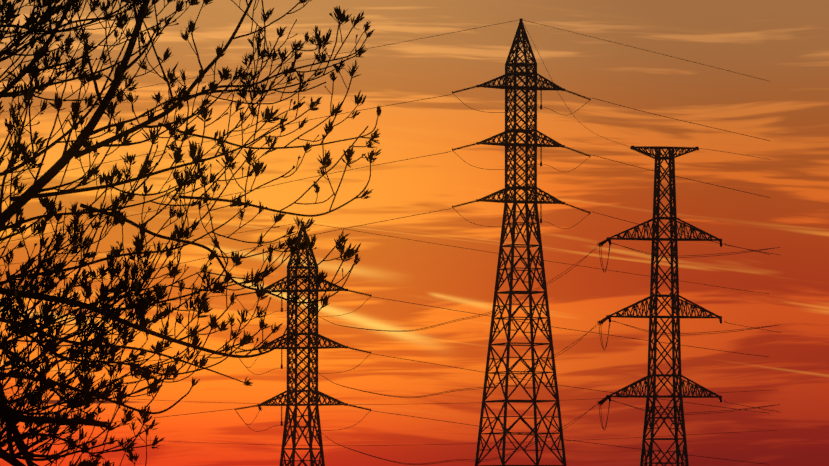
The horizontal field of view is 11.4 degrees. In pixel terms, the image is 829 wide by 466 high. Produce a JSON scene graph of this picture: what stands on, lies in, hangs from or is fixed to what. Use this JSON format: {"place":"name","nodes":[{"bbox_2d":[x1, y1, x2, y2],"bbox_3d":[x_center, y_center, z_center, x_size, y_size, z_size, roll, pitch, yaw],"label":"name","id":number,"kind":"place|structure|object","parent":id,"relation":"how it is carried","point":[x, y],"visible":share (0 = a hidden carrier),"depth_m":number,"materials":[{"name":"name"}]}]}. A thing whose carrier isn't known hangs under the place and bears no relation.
{"place":"outdoors","nodes":[
{"label":"outdoors","id":0,"kind":"place"},
{"bbox_2d":[0,0,828,465],"label":"sky","id":1,"kind":"structure","parent":0,"point":[784,43],"materials":[{"name":"orange"}]},
{"label":"ground","id":2,"kind":"structure","parent":0,"visible":0},
{"bbox_2d":[0,0,380,465],"bbox_3d":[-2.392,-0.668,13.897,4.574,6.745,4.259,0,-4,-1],"label":"tree","id":3,"kind":"object","parent":2,"relation":"on","point":[84,396],"visible":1,"depth_m":13.93,"materials":[{"name":"black plant"}]},
{"bbox_2d":[257,221,347,465],"bbox_3d":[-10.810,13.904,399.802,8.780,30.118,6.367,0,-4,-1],"label":"pylon","id":4,"kind":"object","parent":2,"relation":"on","point":[316,336],"visible":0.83,"depth_m":399.55,"materials":[{"name":"metal"}]},
{"bbox_2d":[606,146,721,465],"bbox_3d":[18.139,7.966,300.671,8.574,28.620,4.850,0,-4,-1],"label":"pylon","id":5,"kind":"object","parent":2,"relation":"on","point":[655,249],"visible":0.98,"depth_m":300.76,"materials":[{"name":"metal"}]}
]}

